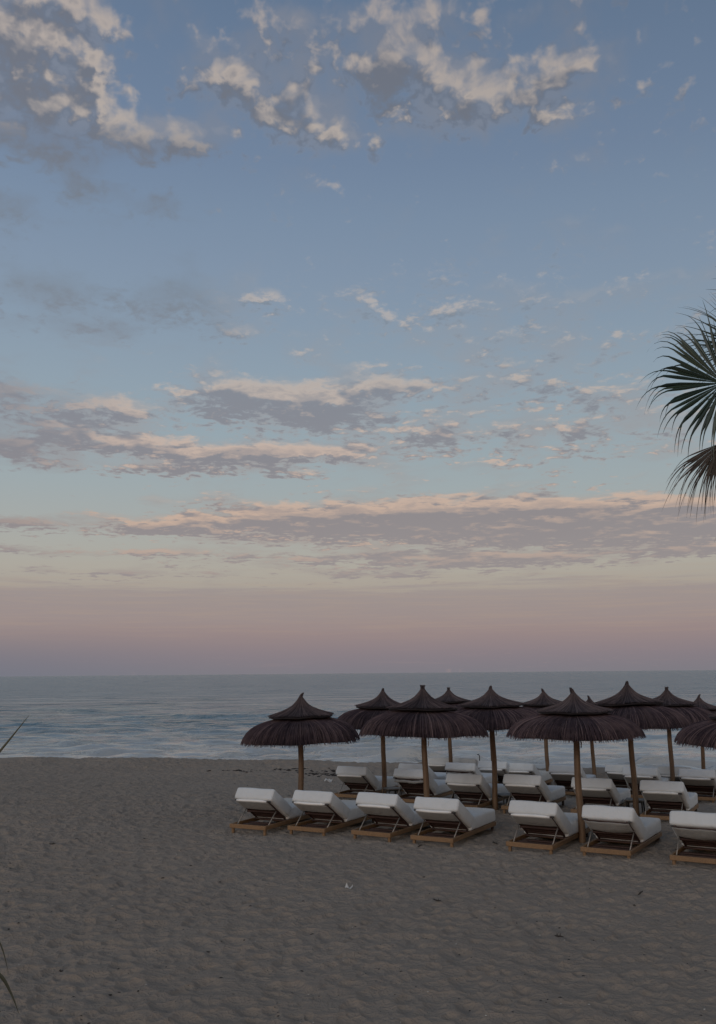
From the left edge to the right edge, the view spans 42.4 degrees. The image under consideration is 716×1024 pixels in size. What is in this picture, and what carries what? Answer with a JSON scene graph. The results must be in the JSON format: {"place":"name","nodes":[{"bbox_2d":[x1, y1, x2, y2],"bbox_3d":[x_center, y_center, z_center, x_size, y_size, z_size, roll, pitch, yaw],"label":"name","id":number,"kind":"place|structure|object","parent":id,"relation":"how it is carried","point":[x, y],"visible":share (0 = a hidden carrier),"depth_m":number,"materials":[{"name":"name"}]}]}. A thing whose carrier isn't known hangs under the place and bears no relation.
{"place":"outdoors","nodes":[
{"label":"outdoors","id":0,"kind":"place"},
{"bbox_2d":[0,757,715,1023],"bbox_3d":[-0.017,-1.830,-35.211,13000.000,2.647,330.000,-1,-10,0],"label":"sand beach","id":1,"kind":"structure","parent":0,"point":[391,909],"depth_m":11.63,"materials":[{"name":"beige sand"}]},
{"bbox_2d":[0,942,18,1012],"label":"reed plant","id":2,"kind":"object","parent":1,"relation":"on","point":[2,978],"visible":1,"depth_m":3.26,"materials":[{"name":"green plant"}]},
{"bbox_2d":[0,717,27,751],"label":"reed plant","id":3,"kind":"object","parent":1,"relation":"on","point":[5,744],"visible":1,"depth_m":3.38,"materials":[{"name":"green plant"}]},
{"bbox_2d":[230,788,310,835],"bbox_3d":[-1.636,5.900,18.503,0.873,0.851,2.088,-6,-11,27],"label":"sun lounger","id":4,"kind":"object","parent":1,"relation":"on","point":[270,805],"visible":0.93,"depth_m":17.91,"materials":[{"name":"white fabric"}]},
{"bbox_2d":[208,768,335,776],"bbox_3d":[-1.371,9.059,32.091,7.549,0.174,2.803,-5,-11,26],"label":"seaweed wrack","id":5,"kind":"object","parent":1,"relation":"on","point":[333,774],"visible":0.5,"depth_m":32.22,"materials":[{"name":"brown plant"}]},
{"bbox_2d":[240,692,359,789],"bbox_3d":[-1.234,5.379,19.818,2.582,2.953,2.582,-1,-10,0],"label":"thatched parasol","id":6,"kind":"object","parent":1,"relation":"on","point":[300,722],"visible":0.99,"depth_m":19.25,"materials":[{"name":"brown wood"}]},
{"bbox_2d":[287,790,374,835],"bbox_3d":[-0.472,5.837,18.164,0.878,0.838,2.088,-6,-11,29],"label":"sun lounger","id":7,"kind":"object","parent":1,"relation":"on","point":[323,806],"visible":0.91,"depth_m":17.58,"materials":[{"name":"white fabric"}]},
{"bbox_2d":[0,783,706,1023],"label":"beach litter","id":8,"kind":"object","parent":1,"relation":"on","point":[313,933],"visible":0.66,"depth_m":10.15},
{"bbox_2d":[333,766,397,797],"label":"sun lounger","id":9,"kind":"object","parent":1,"relation":"on","point":[358,779],"visible":0.88,"depth_m":23.07,"materials":[{"name":"fabric"}]},
{"bbox_2d":[337,688,399,793],"bbox_3d":[0.654,6.003,23.224,2.578,3.090,2.584,-1,-10,0],"label":"thatched parasol","id":10,"kind":"object","parent":1,"relation":"on","point":[365,712],"visible":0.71,"depth_m":22.98,"materials":[{"name":"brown wood"}]},
{"bbox_2d":[351,792,428,841],"bbox_3d":[0.760,5.720,17.601,0.873,0.851,2.088,-6,-12,30],"label":"sun lounger","id":11,"kind":"object","parent":1,"relation":"on","point":[389,810],"visible":0.89,"depth_m":17.02,"materials":[{"name":"fabric"}]},
{"bbox_2d":[382,787,401,794],"bbox_3d":[0.843,6.952,22.640,0.400,0.344,0.400,4,-11,-23],"label":"side table","id":12,"kind":"object","parent":1,"relation":"on","point":[389,789],"visible":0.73,"depth_m":22.55,"materials":[{"name":"brown wood"}]},
{"bbox_2d":[397,763,446,793],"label":"sun lounger","id":13,"kind":"object","parent":1,"relation":"on","point":[438,775],"visible":0.12,"depth_m":24.77,"materials":[{"name":"fabric"}]},
{"bbox_2d":[393,768,453,802],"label":"sun lounger","id":14,"kind":"object","parent":1,"relation":"on","point":[410,781],"visible":0.7,"depth_m":21.95,"materials":[{"name":"white fabric"}]},
{"bbox_2d":[358,685,489,796],"bbox_3d":[1.342,5.084,18.713,2.657,3.108,2.651,-1,-10,0],"label":"thatched parasol","id":15,"kind":"object","parent":1,"relation":"on","point":[423,714],"visible":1,"depth_m":18.10,"materials":[{"name":"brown wood"}]},
{"bbox_2d":[427,757,448,772],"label":"sun lounger","id":16,"kind":"object","parent":1,"relation":"on","point":[435,764],"visible":0.24,"depth_m":28.13,"materials":[{"name":"fabric"}]},
{"bbox_2d":[410,797,495,846],"bbox_3d":[1.786,5.620,17.041,0.878,0.838,2.088,-6,-11,29],"label":"sun lounger","id":17,"kind":"object","parent":1,"relation":"on","point":[446,814],"visible":0.99,"depth_m":16.48,"materials":[{"name":"fabric"}]},
{"bbox_2d":[436,687,471,761],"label":"thatched parasol","id":18,"kind":"object","parent":1,"relation":"on","point":[448,696],"visible":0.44,"depth_m":27.80,"materials":[{"name":"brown wood"}]},
{"bbox_2d":[453,758,477,766],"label":"sun lounger","id":19,"kind":"object","parent":1,"relation":"on","point":[465,760],"visible":0.03,"depth_m":28.28,"materials":[{"name":"white fabric"}]},
{"bbox_2d":[445,762,497,783],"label":"sun lounger","id":20,"kind":"object","parent":1,"relation":"on","point":[462,768],"visible":0.41,"depth_m":24.73,"materials":[{"name":"fabric"}]},
{"bbox_2d":[445,773,509,807],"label":"sun lounger","id":21,"kind":"object","parent":1,"relation":"on","point":[471,787],"visible":0.84,"depth_m":20.65,"materials":[{"name":"fabric"}]},
{"bbox_2d":[478,761,509,783],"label":"sun lounger","id":22,"kind":"object","parent":1,"relation":"on","point":[502,768],"visible":0.35,"depth_m":26.11,"materials":[{"name":"fabric"}]},
{"bbox_2d":[450,686,540,809],"bbox_3d":[3.049,5.498,20.859,2.659,3.094,2.619,-1,-10,0],"label":"thatched parasol","id":23,"kind":"object","parent":1,"relation":"on","point":[491,709],"visible":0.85,"depth_m":20.52,"materials":[{"name":"brown plant"}]},
{"bbox_2d":[498,793,512,804],"bbox_3d":[3.390,6.598,20.972,0.400,0.344,0.400,3,-10,-17],"label":"side table","id":24,"kind":"object","parent":1,"relation":"on","point":[504,795],"visible":0.41,"depth_m":20.86,"materials":[{"name":"brown wood"}]},
{"bbox_2d":[508,763,552,783],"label":"sun lounger","id":25,"kind":"object","parent":1,"relation":"on","point":[524,769],"visible":0.43,"depth_m":26.01,"materials":[{"name":"fabric"}]},
{"bbox_2d":[501,774,565,813],"bbox_3d":[3.972,6.287,20.789,0.873,0.851,2.088,-6,-11,29],"label":"sun lounger","id":26,"kind":"object","parent":1,"relation":"on","point":[535,788],"visible":0.91,"depth_m":20.23,"materials":[{"name":"fabric"}]},
{"bbox_2d":[521,688,561,784],"bbox_3d":[5.582,6.880,27.420,2.527,3.215,2.540,-1,-10,0],"label":"thatched parasol","id":27,"kind":"object","parent":1,"relation":"on","point":[543,699],"visible":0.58,"depth_m":27.30,"materials":[{"name":"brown wood"}]},
{"bbox_2d":[506,800,590,854],"bbox_3d":[3.388,5.473,16.320,0.873,0.851,2.088,-6,-12,30],"label":"sun lounger","id":28,"kind":"object","parent":1,"relation":"on","point":[554,821],"visible":0.96,"depth_m":15.75,"materials":[{"name":"fabric"}]},
{"bbox_2d":[549,765,595,794],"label":"sun lounger","id":29,"kind":"object","parent":1,"relation":"on","point":[562,775],"visible":0.52,"depth_m":24.18,"materials":[{"name":"fabric"}]},
{"bbox_2d":[506,687,645,842],"bbox_3d":[3.920,4.697,16.504,2.475,3.063,2.470,-1,-10,0],"label":"thatched parasol","id":30,"kind":"object","parent":1,"relation":"on","point":[575,718],"visible":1,"depth_m":16.06,"materials":[{"name":"brown plant"}]},
{"bbox_2d":[586,695,596,777],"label":"thatched parasol","id":31,"kind":"object","parent":1,"relation":"on","point":[589,699],"visible":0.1,"depth_m":29.25,"materials":[{"name":"brown wood"}]},
{"bbox_2d":[570,777,630,812],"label":"sun lounger","id":32,"kind":"object","parent":1,"relation":"on","point":[601,791],"visible":0.8,"depth_m":19.55,"materials":[{"name":"fabric"}]},
{"bbox_2d":[580,805,661,858],"bbox_3d":[4.516,5.371,15.777,0.876,0.844,2.085,-6,-12,30],"label":"sun lounger","id":33,"kind":"object","parent":1,"relation":"on","point":[626,825],"visible":0.99,"depth_m":15.20,"materials":[{"name":"white fabric"}]},
{"bbox_2d":[605,764,637,787],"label":"sun lounger","id":34,"kind":"object","parent":1,"relation":"on","point":[613,772],"visible":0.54,"depth_m":24.98,"materials":[{"name":"fabric"}]},
{"bbox_2d":[624,798,644,812],"bbox_3d":[5.988,6.375,19.910,0.400,0.344,0.400,-5,-11,23],"label":"side table","id":35,"kind":"object","parent":1,"relation":"on","point":[630,800],"visible":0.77,"depth_m":19.83,"materials":[{"name":"brown wood"}]},
{"bbox_2d":[591,681,691,815],"bbox_3d":[5.835,5.218,19.702,2.688,3.169,2.747,-1,-10,0],"label":"thatched parasol","id":36,"kind":"object","parent":1,"relation":"on","point":[627,701],"visible":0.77,"depth_m":19.22,"materials":[{"name":"brown plant"}]},
{"bbox_2d":[622,767,669,797],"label":"sun lounger","id":37,"kind":"object","parent":1,"relation":"on","point":[643,773],"visible":0.47,"depth_m":22.99,"materials":[{"name":"fabric"}]},
{"bbox_2d":[639,780,698,819],"bbox_3d":[6.497,5.969,19.233,0.873,0.851,2.088,-6,-11,28],"label":"sun lounger","id":38,"kind":"object","parent":1,"relation":"on","point":[663,796],"visible":0.95,"depth_m":18.66,"materials":[{"name":"fabric"}]},
{"bbox_2d":[658,766,690,781],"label":"sun lounger","id":39,"kind":"object","parent":1,"relation":"on","point":[664,771],"visible":0.16,"depth_m":24.43,"materials":[{"name":"fabric"}]},
{"bbox_2d":[637,278,715,522],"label":"fan palm","id":40,"kind":"object","parent":1,"relation":"on","point":[708,459],"visible":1,"depth_m":9.54,"materials":[{"name":"green plant"}]},
{"bbox_2d":[653,687,712,780],"bbox_3d":[8.231,6.221,24.279,2.605,3.195,2.591,-1,-10,0],"label":"thatched parasol","id":41,"kind":"object","parent":1,"relation":"on","point":[690,711],"visible":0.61,"depth_m":24.04,"materials":[{"name":"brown wood"}]},
{"bbox_2d":[669,810,715,864],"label":"sun lounger","id":42,"kind":"object","parent":1,"relation":"on","point":[694,830],"visible":1,"depth_m":14.44,"materials":[{"name":"fabric"}]},
{"bbox_2d":[674,713,715,750],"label":"thatched parasol","id":43,"kind":"object","parent":1,"relation":"on","point":[700,733],"visible":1,"depth_m":15.18,"materials":[{"name":"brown wood"}]},
{"bbox_2d":[678,769,715,802],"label":"sun lounger","id":44,"kind":"object","parent":1,"relation":"on","point":[700,782],"visible":0.91,"depth_m":22.64,"materials":[{"name":"fabric"}]},
{"bbox_2d":[693,694,715,768],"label":"thatched parasol","id":45,"kind":"object","parent":1,"relation":"on","point":[700,702],"visible":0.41,"depth_m":29.29,"materials":[{"name":"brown wood"}]},
{"bbox_2d":[0,670,715,769],"bbox_3d":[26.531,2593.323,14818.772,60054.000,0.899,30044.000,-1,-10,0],"label":"sea","id":46,"kind":"structure","parent":0,"point":[214,717],"depth_m":98.92,"materials":[{"name":"liquid"}]},
{"bbox_2d":[0,0,715,676],"label":"sky","id":47,"kind":"structure","parent":0,"point":[329,329],"materials":[{"name":"blue"}]}
]}

